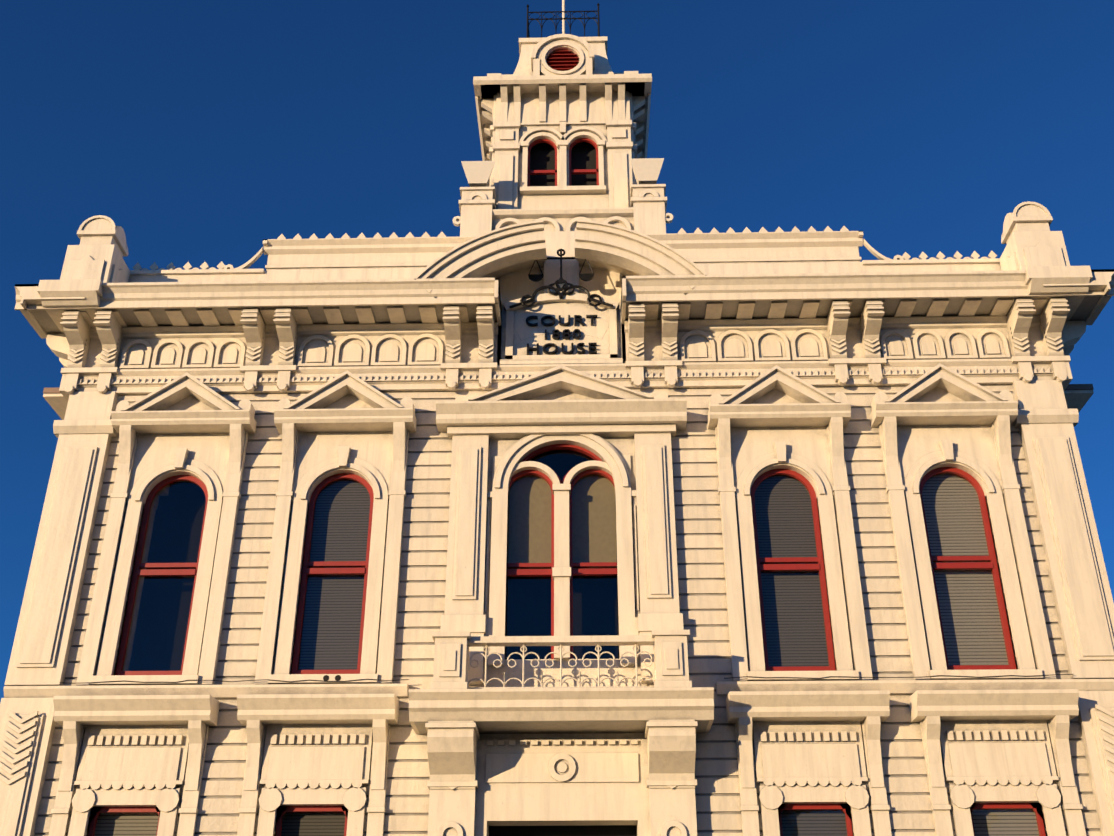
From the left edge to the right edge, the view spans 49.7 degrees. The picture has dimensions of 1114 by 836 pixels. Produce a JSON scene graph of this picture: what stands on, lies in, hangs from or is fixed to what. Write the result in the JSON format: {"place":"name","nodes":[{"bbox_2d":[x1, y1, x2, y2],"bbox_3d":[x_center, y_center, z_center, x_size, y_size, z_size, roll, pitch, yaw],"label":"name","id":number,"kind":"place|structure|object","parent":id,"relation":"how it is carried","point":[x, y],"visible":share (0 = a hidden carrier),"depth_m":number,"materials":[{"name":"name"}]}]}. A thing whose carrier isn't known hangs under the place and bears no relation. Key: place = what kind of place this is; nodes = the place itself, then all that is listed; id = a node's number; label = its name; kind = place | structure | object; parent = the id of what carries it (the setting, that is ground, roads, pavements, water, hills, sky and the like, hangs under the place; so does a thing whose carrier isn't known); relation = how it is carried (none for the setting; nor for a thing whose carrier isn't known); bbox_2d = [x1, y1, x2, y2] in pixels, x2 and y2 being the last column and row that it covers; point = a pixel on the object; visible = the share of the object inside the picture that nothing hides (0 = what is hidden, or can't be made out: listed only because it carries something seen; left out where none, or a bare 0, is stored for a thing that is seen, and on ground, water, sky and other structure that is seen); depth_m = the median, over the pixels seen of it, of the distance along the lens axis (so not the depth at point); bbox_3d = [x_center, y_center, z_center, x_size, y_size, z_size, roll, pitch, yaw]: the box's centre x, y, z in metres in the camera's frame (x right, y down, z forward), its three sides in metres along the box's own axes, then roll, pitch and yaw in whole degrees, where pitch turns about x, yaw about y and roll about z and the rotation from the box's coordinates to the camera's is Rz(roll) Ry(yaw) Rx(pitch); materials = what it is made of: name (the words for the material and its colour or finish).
{"place":"outdoors","nodes":[
{"label":"outdoors","id":0,"kind":"place"},
{"bbox_2d":[0,201,1113,835],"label":"courthouse","id":1,"kind":"structure","parent":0,"point":[760,533],"depth_m":18.27,"materials":[{"name":"paint"}]},
{"bbox_2d":[526,315,596,326],"bbox_3d":[0.077,-1.624,20.086,1.197,0.182,0.060,-1,-28,1],"label":"lettering","id":2,"kind":"object","parent":1,"relation":"attached to","point":[579,320],"visible":1,"depth_m":20.07,"materials":[{"name":"black metal"}]},
{"bbox_2d":[527,343,596,354],"bbox_3d":[0.080,-1.141,19.829,1.152,0.189,0.060,-1,-28,1],"label":"sign lettering","id":3,"kind":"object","parent":1,"relation":"attached to","point":[579,345],"depth_m":19.81,"materials":[{"name":"black metal"}]},
{"bbox_2d":[452,0,672,236],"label":"cupola","id":4,"kind":"object","parent":1,"relation":"on","point":[563,121],"visible":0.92,"depth_m":24.71,"materials":[{"name":"paint"}]},
{"bbox_2d":[545,329,580,339],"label":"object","id":5,"kind":"object","parent":1,"relation":"attached to","point":[554,334],"visible":1,"depth_m":19.94,"materials":[{"name":"black metal"}]},
{"bbox_2d":[43,384,1093,419],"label":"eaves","id":6,"kind":"object","parent":1,"relation":"on","point":[1077,396],"visible":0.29,"depth_m":20.65,"materials":[{"name":"paint"}]},
{"bbox_2d":[0,0,1113,701],"label":"sky","id":7,"kind":"structure","parent":0,"point":[207,131],"materials":[{"name":"blue"}]}
]}

